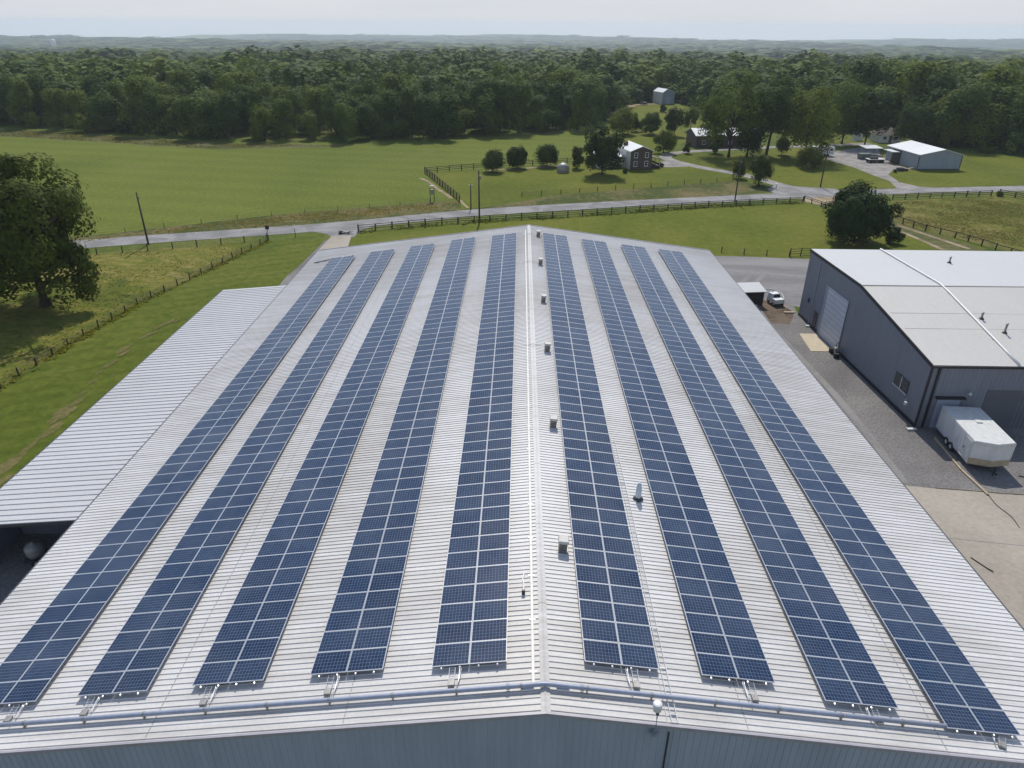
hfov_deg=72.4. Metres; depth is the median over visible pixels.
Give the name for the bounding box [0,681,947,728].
header pipe
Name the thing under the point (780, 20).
sky
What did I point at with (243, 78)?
woodland tree
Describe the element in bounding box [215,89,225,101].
woodland tree
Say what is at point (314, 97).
woodland tree
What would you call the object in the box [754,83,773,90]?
woodland tree
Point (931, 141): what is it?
woodland tree
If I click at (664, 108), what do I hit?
bush
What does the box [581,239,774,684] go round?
solar array
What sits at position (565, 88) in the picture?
woodland tree
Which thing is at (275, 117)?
woodland tree
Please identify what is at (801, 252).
gate
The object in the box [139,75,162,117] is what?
woodland tree
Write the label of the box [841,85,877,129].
woodland tree
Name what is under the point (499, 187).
yard lawn
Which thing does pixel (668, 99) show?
door
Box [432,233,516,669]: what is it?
solar array
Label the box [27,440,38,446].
worn patch
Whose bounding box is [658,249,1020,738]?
solar array
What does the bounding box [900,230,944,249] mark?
wheel rut
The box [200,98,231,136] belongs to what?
woodland tree
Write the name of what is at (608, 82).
woodland tree
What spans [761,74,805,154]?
tall tree
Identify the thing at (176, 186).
hay field
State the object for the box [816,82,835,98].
woodland tree
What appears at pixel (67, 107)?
woodland tree
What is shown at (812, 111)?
tall tree
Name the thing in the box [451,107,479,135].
woodland tree
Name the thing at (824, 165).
utility pole
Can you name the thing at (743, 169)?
tree
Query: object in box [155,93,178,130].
woodland tree
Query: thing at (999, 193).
bush
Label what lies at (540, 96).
woodland tree
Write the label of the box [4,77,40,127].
woodland tree
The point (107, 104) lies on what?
woodland tree
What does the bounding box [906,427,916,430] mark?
concrete block
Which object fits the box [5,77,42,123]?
woodland tree
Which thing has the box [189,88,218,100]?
woodland tree
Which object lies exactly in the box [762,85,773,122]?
woodland tree
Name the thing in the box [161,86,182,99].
woodland tree
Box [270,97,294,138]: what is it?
woodland tree
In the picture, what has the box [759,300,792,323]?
muddy patch
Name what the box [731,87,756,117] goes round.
woodland tree
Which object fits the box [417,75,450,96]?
woodland tree
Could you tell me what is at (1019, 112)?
woodland tree
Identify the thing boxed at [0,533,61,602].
shade floor
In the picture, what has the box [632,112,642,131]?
tree
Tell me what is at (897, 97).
woodland tree
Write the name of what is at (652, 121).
tree
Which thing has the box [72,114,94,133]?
bush
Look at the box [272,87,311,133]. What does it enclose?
woodland tree
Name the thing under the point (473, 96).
woodland tree
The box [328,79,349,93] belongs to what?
woodland tree
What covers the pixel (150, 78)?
woodland tree
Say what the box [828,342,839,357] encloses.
gas regulator
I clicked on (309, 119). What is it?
woodland tree
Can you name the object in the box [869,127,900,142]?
house
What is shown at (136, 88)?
woodland tree
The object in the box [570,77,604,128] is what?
woodland tree
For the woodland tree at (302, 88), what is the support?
on the ground at (302, 137)
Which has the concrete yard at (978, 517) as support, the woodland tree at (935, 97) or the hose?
the hose
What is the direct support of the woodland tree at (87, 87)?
on the ground at (302, 137)
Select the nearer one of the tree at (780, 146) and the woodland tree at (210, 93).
the tree at (780, 146)
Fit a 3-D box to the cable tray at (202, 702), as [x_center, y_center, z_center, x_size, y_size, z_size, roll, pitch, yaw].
[-13.648,14.059,31.430,0.553,0.184,1.300,-6,27,4]
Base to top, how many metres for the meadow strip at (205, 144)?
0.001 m
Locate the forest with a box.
[0,34,1023,122]
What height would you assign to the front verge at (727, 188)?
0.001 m
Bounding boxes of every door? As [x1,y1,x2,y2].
[666,97,670,103]
[750,293,758,304]
[811,310,817,327]
[817,285,848,346]
[891,149,901,163]
[929,396,966,426]
[981,390,1023,428]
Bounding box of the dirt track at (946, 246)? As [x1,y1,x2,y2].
[890,222,986,250]
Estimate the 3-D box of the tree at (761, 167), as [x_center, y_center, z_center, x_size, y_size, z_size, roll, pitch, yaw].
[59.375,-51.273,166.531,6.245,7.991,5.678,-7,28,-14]
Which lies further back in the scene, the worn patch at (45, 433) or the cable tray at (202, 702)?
the worn patch at (45, 433)
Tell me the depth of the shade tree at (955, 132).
220.37 m
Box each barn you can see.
[653,88,674,103]
[685,128,750,147]
[882,140,962,169]
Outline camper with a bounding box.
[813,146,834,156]
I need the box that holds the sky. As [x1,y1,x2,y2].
[0,0,1023,40]
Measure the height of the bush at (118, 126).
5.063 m
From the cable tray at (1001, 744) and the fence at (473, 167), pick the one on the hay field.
the fence at (473, 167)
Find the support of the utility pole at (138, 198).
on the ground at (302, 137)
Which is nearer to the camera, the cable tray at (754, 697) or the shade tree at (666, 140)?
the cable tray at (754, 697)
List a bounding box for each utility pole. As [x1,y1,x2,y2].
[136,192,149,244]
[470,184,471,208]
[478,169,480,222]
[734,158,741,201]
[820,144,829,186]
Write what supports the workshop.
on the ground at (302, 137)
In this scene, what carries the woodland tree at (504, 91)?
on the ground at (302, 137)
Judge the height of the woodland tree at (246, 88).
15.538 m
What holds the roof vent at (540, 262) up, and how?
on the metal hall
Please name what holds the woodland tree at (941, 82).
on the ground at (302, 137)
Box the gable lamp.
[650,700,662,736]
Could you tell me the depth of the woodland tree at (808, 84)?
261.08 m
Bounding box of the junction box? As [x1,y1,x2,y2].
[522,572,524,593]
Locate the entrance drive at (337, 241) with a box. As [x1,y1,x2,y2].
[319,235,350,249]
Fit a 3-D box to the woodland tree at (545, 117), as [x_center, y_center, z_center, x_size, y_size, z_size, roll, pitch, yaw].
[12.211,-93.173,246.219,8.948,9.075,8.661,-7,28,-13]
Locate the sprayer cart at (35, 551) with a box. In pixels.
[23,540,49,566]
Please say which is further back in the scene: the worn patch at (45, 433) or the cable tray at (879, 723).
the worn patch at (45, 433)
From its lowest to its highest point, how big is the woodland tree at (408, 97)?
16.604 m
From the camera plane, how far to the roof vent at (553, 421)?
49.18 m
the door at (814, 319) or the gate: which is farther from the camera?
the gate
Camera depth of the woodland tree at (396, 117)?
234.11 m
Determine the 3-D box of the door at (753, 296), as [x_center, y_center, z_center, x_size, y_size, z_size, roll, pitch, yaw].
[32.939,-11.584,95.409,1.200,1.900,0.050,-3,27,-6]
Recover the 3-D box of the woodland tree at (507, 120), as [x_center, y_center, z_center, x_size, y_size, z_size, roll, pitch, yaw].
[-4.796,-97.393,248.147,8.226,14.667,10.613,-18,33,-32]
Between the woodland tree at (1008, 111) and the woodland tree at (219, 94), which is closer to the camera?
the woodland tree at (1008, 111)
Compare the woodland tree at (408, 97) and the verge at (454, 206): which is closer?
the verge at (454, 206)
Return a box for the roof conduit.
[880,248,1021,365]
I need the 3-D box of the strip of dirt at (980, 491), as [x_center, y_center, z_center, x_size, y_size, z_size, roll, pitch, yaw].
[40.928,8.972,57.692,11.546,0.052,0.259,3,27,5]
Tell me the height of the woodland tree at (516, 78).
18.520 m
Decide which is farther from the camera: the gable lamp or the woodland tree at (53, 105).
the woodland tree at (53, 105)
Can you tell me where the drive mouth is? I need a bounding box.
[768,184,839,195]
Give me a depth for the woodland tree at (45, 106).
254.71 m
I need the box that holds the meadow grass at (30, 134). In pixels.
[0,129,325,147]
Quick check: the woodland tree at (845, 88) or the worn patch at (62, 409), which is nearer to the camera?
the worn patch at (62, 409)
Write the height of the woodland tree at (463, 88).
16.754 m
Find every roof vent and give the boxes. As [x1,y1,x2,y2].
[538,258,542,265]
[540,294,546,302]
[543,342,550,352]
[548,415,557,428]
[556,535,568,553]
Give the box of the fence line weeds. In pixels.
[0,239,270,390]
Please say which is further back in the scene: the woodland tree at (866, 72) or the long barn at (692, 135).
the woodland tree at (866, 72)
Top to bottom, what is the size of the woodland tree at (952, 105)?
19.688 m
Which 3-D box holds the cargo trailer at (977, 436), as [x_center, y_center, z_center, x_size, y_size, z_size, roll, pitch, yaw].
[41.316,5.051,62.181,3.680,2.910,7.748,3,27,5]
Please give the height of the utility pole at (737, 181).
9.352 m
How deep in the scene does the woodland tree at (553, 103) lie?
248.57 m
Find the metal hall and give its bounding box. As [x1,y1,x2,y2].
[0,225,1023,767]
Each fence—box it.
[0,234,268,388]
[69,197,454,237]
[87,233,267,254]
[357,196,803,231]
[424,156,586,172]
[424,167,459,201]
[521,176,733,195]
[721,246,789,256]
[804,196,832,206]
[892,190,992,199]
[892,217,1020,250]
[1000,189,1023,197]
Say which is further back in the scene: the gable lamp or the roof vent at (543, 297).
the roof vent at (543, 297)
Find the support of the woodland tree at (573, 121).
on the ground at (302, 137)
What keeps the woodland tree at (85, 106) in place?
on the ground at (302, 137)
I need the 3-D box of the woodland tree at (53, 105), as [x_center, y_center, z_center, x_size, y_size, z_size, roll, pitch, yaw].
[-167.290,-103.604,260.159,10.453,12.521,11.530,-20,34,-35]
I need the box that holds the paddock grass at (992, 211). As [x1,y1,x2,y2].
[895,198,1023,246]
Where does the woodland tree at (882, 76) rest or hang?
on the ground at (302, 137)
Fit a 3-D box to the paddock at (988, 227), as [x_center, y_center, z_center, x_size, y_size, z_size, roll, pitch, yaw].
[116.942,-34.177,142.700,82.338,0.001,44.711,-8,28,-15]
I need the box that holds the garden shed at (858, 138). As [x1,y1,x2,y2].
[851,132,863,140]
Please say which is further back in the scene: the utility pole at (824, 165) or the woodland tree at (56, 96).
the woodland tree at (56, 96)
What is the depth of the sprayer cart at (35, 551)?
48.84 m
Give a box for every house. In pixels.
[593,141,660,169]
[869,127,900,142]
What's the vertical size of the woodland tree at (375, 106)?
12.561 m
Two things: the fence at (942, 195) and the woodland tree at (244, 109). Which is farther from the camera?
the woodland tree at (244, 109)
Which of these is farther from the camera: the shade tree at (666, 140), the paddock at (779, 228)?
the shade tree at (666, 140)
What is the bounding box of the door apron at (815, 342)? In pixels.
[799,333,828,351]
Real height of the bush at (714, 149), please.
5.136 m
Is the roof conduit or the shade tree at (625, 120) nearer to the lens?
the roof conduit
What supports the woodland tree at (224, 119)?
on the ground at (302, 137)
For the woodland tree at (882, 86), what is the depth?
260.50 m
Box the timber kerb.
[934,437,988,494]
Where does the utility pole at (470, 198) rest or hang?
on the front verge at (727, 188)
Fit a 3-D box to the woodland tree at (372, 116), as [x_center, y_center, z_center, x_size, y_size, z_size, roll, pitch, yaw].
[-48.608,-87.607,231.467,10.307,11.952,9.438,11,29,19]
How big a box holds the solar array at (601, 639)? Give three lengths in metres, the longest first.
71.796 x 3.358 x 0.303 m
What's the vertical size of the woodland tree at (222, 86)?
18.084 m
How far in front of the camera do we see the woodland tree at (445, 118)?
227.46 m
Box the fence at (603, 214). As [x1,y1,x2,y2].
[357,201,801,233]
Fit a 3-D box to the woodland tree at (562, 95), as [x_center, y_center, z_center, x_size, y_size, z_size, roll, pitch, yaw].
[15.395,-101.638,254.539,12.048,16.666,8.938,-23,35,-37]
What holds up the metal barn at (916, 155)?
on the yard lawn at (499, 187)
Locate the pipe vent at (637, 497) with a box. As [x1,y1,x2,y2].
[633,482,642,501]
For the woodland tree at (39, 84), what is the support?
on the ground at (302, 137)
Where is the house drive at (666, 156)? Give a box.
[659,143,869,185]
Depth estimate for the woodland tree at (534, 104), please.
249.68 m
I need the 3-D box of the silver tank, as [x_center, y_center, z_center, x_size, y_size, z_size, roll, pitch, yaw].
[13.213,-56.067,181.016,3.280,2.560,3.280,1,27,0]
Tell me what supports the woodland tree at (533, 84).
on the ground at (302, 137)
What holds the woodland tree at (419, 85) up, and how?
on the ground at (302, 137)
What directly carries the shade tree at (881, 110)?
on the yard lawn at (499, 187)
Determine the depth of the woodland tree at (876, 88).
247.32 m
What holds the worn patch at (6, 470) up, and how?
on the mown grass at (33, 401)
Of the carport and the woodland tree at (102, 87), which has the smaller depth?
the carport
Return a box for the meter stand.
[430,185,434,201]
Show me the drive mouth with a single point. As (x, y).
(780, 189)
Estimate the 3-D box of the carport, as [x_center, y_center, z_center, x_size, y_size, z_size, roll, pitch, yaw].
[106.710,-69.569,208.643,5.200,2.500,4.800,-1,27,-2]
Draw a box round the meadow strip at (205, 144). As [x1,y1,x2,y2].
[0,129,382,148]
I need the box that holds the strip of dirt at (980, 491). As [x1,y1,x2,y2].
[935,487,1023,494]
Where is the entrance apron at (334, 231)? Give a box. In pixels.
[303,224,377,236]
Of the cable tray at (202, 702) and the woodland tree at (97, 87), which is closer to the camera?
the cable tray at (202, 702)
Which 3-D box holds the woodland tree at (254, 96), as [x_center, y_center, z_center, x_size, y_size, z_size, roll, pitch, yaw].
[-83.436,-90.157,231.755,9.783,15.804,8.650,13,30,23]
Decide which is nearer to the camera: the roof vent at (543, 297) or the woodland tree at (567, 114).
the roof vent at (543, 297)
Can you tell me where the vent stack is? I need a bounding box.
[1002,323,1008,333]
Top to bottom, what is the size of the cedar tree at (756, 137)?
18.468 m
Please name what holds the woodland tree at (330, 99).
on the ground at (302, 137)
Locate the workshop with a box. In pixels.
[798,249,1023,428]
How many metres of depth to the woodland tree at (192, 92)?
257.04 m
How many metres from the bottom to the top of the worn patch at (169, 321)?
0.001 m
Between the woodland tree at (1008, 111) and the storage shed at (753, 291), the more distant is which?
the woodland tree at (1008, 111)
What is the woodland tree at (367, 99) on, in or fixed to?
on the ground at (302, 137)
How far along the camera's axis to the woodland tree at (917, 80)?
241.89 m
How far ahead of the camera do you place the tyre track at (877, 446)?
69.56 m
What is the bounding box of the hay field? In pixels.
[0,127,589,237]
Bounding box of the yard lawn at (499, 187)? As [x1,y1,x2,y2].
[426,138,1023,208]
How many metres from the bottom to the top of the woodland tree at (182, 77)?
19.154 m
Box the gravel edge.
[279,239,326,285]
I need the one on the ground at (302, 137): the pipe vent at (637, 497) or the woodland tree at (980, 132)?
the woodland tree at (980, 132)
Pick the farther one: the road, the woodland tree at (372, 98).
the woodland tree at (372, 98)
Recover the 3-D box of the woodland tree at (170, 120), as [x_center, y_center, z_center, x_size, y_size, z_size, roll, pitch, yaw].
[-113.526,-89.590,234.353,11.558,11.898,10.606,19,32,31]
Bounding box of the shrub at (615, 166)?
[609,161,621,168]
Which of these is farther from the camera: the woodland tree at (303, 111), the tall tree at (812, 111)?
the woodland tree at (303, 111)
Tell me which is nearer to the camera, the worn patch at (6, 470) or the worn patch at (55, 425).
the worn patch at (6, 470)
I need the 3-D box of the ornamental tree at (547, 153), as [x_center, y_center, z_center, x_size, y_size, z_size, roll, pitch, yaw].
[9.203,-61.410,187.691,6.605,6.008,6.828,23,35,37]
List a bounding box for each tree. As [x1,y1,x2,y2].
[0,73,25,121]
[0,152,101,309]
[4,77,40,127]
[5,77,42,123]
[25,71,71,121]
[39,91,70,124]
[40,86,73,128]
[47,87,71,123]
[57,91,74,126]
[64,88,87,118]
[69,89,87,115]
[76,75,104,94]
[83,101,110,131]
[84,91,132,132]
[86,77,110,101]
[88,82,117,112]
[105,78,137,129]
[117,71,164,132]
[122,98,150,127]
[136,91,168,135]
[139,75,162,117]
[142,75,160,87]
[153,94,174,131]
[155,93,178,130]
[157,97,191,134]
[160,83,188,97]
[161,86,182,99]
[165,67,197,97]
[174,90,216,134]
[175,96,211,139]
[177,87,202,98]
[178,98,212,137]
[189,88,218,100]
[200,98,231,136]
[202,89,243,138]
[213,71,235,92]
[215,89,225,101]
[224,69,262,124]
[230,82,259,105]
[232,92,254,130]
[235,91,253,132]
[247,87,275,135]
[248,102,280,140]
[256,81,285,98]
[256,100,279,133]
[268,84,298,128]
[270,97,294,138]
[271,102,289,134]
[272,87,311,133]
[293,109,321,139]
[295,108,320,134]
[299,82,326,101]
[301,86,328,131]
[311,105,329,128]
[316,82,333,100]
[320,85,350,133]
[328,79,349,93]
[331,103,359,142]
[332,98,348,136]
[337,90,362,117]
[345,75,380,100]
[347,78,362,97]
[352,94,374,126]
[353,102,379,137]
[355,104,377,138]
[363,93,383,122]
[369,96,386,131]
[370,87,407,138]
[375,70,413,114]
[378,98,406,136]
[395,81,423,121]
[398,86,427,137]
[404,77,426,100]
[406,93,442,137]
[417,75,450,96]
[426,90,458,138]
[427,90,444,103]
[430,95,450,134]
[445,88,474,133]
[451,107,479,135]
[452,79,471,105]
[465,82,476,92]
[469,75,504,131]
[469,86,501,127]
[471,87,501,135]
[480,77,518,133]
[481,149,505,172]
[492,99,511,130]
[503,72,533,114]
[506,79,540,131]
[506,145,528,168]
[514,94,542,129]
[526,80,538,95]
[533,143,559,165]
[535,80,547,96]
[535,95,550,124]
[536,106,560,132]
[537,83,567,129]
[546,70,558,86]
[548,81,568,129]
[550,66,579,94]
[558,95,582,125]
[559,69,585,83]
[563,84,574,119]
[566,75,590,120]
[566,87,590,130]
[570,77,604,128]
[581,120,626,174]
[582,73,604,120]
[584,88,607,122]
[600,85,612,120]
[601,74,621,112]
[606,106,637,134]
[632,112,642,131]
[639,111,662,133]
[652,129,677,152]
[664,105,689,134]
[684,106,699,127]
[692,71,772,156]
[710,74,733,105]
[719,77,739,121]
[720,69,755,114]
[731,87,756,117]
[732,155,747,177]
[735,89,770,156]
[748,151,774,186]
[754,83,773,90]
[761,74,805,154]
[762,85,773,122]
[775,137,790,154]
[776,84,844,153]
[792,73,830,96]
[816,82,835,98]
[821,79,885,143]
[822,179,904,244]
[830,80,859,122]
[834,72,865,96]
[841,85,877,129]
[847,54,890,86]
[848,89,894,144]
[861,66,897,87]
[864,87,909,131]
[868,81,891,132]
[871,80,895,90]
[885,57,944,127]
[886,65,933,91]
[891,96,935,141]
[907,64,965,136]
[909,87,951,141]
[909,105,943,145]
[917,91,972,145]
[929,81,991,146]
[942,79,1003,144]
[959,96,1009,149]
[968,82,1023,144]
[977,62,1023,90]
[988,85,1023,146]
[991,93,1023,150]
[1003,127,1023,154]
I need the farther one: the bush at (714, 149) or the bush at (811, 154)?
the bush at (714, 149)
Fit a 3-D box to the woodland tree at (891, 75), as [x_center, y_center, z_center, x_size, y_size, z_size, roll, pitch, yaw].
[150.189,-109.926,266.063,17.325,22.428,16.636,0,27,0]
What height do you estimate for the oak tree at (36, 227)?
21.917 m
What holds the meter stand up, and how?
on the hay field
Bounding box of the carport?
[858,145,883,154]
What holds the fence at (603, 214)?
on the paddock at (779, 228)
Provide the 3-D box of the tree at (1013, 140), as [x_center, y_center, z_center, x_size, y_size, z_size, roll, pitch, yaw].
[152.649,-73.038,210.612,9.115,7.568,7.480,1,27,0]
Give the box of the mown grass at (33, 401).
[0,234,324,486]
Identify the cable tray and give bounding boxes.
[3,702,25,721]
[79,695,100,715]
[199,684,216,706]
[324,673,339,696]
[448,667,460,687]
[625,666,639,689]
[742,680,759,702]
[865,705,883,726]
[992,733,1005,749]
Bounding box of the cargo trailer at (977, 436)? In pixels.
[935,406,1016,475]
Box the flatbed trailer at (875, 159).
[865,157,885,162]
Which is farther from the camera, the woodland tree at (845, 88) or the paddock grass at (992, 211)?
the woodland tree at (845, 88)
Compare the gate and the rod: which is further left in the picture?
the gate
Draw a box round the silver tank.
[557,162,568,172]
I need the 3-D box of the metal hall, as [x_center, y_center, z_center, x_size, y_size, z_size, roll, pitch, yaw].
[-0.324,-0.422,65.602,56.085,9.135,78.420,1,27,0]
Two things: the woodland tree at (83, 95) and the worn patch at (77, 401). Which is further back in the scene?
the woodland tree at (83, 95)
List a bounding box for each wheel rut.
[895,224,970,248]
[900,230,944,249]
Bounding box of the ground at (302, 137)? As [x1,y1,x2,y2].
[0,35,1023,387]
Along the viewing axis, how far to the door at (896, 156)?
196.03 m
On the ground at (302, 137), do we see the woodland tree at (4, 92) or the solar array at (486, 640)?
the woodland tree at (4, 92)
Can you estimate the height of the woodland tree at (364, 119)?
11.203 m
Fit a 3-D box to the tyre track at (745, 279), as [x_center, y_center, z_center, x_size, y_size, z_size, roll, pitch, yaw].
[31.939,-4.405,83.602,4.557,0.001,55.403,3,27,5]
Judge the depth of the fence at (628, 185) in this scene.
163.02 m
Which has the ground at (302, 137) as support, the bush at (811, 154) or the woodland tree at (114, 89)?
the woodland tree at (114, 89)
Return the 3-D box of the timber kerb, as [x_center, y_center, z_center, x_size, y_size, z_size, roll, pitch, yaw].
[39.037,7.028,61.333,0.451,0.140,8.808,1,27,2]
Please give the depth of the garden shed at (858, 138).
234.70 m
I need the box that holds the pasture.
[0,241,263,384]
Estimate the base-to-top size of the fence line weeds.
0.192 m
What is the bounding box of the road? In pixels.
[73,186,1023,247]
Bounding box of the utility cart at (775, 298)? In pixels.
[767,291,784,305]
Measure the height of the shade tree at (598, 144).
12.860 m
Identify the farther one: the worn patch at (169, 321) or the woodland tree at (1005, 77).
the woodland tree at (1005, 77)
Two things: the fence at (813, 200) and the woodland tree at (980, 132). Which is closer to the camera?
the fence at (813, 200)
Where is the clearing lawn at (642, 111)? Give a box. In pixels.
[605,104,702,144]
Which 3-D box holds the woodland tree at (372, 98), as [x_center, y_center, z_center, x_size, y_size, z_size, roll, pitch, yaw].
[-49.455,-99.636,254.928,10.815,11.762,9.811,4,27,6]
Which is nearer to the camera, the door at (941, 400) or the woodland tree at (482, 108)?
the door at (941, 400)
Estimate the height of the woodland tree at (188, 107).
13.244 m
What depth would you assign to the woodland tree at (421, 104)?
227.33 m
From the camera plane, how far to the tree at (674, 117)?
238.61 m
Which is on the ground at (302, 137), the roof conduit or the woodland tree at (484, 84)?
the woodland tree at (484, 84)
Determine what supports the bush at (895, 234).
on the paddock at (779, 228)
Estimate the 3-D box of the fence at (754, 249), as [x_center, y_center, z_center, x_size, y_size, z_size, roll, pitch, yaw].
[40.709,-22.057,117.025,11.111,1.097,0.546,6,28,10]
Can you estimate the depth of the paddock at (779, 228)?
130.94 m
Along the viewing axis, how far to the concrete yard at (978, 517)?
53.38 m
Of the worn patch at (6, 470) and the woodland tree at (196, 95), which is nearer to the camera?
the worn patch at (6, 470)
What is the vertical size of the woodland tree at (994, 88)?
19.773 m
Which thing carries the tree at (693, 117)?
on the clearing lawn at (642, 111)
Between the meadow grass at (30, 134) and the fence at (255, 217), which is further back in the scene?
the meadow grass at (30, 134)
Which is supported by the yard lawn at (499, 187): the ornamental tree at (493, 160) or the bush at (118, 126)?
the ornamental tree at (493, 160)
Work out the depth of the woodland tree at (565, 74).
277.70 m
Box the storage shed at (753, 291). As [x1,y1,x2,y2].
[737,282,766,305]
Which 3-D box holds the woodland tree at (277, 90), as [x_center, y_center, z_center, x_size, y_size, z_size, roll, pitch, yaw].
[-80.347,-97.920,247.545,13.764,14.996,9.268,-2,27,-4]
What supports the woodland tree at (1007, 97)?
on the ground at (302, 137)
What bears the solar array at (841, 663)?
on the metal hall
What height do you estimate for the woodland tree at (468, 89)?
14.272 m
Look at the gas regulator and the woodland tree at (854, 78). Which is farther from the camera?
the woodland tree at (854, 78)
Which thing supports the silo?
on the ground at (302, 137)
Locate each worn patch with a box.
[0,451,27,470]
[0,458,21,474]
[0,473,13,484]
[19,443,35,453]
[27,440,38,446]
[35,422,63,439]
[46,406,76,424]
[48,421,62,429]
[52,405,66,415]
[69,396,85,406]
[74,390,87,397]
[102,359,116,368]
[140,332,151,338]
[164,319,174,324]
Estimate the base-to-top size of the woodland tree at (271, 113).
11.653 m
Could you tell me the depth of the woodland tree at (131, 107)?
237.93 m
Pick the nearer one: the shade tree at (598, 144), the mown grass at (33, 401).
the mown grass at (33, 401)
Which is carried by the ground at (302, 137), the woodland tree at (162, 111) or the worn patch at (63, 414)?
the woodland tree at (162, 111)
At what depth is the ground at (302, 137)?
228.17 m
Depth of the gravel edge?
108.22 m
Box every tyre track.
[739,274,751,282]
[754,275,908,482]
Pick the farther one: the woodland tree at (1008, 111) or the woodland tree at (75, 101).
the woodland tree at (75, 101)
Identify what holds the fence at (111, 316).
on the pasture
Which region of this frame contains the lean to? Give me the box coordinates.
[0,285,285,554]
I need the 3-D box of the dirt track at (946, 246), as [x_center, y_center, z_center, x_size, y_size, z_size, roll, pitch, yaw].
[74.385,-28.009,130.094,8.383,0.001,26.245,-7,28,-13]
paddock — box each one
[348,203,988,258]
[892,195,1023,250]
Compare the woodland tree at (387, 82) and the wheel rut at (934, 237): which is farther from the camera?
the woodland tree at (387, 82)
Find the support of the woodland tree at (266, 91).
on the ground at (302, 137)
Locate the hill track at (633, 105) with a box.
[611,103,657,112]
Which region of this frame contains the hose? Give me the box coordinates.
[989,496,1019,527]
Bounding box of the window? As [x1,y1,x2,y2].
[892,371,909,394]
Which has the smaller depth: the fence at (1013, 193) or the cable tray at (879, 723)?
the cable tray at (879, 723)
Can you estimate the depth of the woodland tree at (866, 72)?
265.90 m
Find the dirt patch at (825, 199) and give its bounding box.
[802,197,835,205]
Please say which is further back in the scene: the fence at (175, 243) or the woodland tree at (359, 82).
the woodland tree at (359, 82)
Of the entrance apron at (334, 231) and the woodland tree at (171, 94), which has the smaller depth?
the entrance apron at (334, 231)
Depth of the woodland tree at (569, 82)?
272.47 m
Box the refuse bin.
[857,153,870,158]
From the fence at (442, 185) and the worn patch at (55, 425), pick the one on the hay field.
the fence at (442, 185)
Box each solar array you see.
[0,255,355,706]
[77,249,394,698]
[192,244,434,688]
[310,237,475,677]
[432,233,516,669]
[542,233,658,671]
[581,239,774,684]
[621,244,898,710]
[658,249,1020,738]
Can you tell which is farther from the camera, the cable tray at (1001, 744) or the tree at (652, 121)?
the tree at (652, 121)
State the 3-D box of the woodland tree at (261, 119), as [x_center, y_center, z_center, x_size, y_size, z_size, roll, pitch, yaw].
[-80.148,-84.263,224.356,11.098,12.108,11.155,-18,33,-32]
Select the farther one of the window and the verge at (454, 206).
the verge at (454, 206)
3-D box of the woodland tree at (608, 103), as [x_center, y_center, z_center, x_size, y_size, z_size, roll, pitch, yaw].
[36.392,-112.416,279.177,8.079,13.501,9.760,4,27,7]
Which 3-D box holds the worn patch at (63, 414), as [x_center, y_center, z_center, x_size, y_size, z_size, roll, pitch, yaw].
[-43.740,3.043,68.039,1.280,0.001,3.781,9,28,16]
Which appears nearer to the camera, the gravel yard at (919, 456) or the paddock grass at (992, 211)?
the gravel yard at (919, 456)
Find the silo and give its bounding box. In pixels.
[50,39,55,46]
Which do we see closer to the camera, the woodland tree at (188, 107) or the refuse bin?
the refuse bin
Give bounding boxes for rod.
[971,557,993,571]
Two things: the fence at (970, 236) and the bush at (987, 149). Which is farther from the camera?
the bush at (987, 149)
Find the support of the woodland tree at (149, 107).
on the ground at (302, 137)
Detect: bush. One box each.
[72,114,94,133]
[113,119,129,132]
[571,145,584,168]
[660,104,667,111]
[682,141,691,151]
[708,137,723,153]
[795,146,824,167]
[885,226,905,243]
[974,145,997,153]
[996,191,1003,195]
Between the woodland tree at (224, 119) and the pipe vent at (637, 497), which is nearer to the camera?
the pipe vent at (637, 497)
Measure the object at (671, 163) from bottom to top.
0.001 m
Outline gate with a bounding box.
[790,248,811,256]
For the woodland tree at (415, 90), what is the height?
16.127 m
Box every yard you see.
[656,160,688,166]
[715,256,808,306]
[763,298,1023,493]
[825,147,933,190]
[905,485,1023,627]
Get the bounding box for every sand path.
[419,178,452,198]
[488,166,556,170]
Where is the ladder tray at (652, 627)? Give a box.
[610,435,677,722]
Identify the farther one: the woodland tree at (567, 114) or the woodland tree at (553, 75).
the woodland tree at (553, 75)
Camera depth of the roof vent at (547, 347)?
60.67 m
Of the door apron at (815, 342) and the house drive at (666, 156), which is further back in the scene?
the house drive at (666, 156)
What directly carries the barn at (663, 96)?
on the clearing lawn at (642, 111)
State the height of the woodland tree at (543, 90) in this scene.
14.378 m
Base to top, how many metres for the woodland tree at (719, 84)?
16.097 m
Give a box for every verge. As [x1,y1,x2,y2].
[69,201,460,240]
[467,181,773,209]

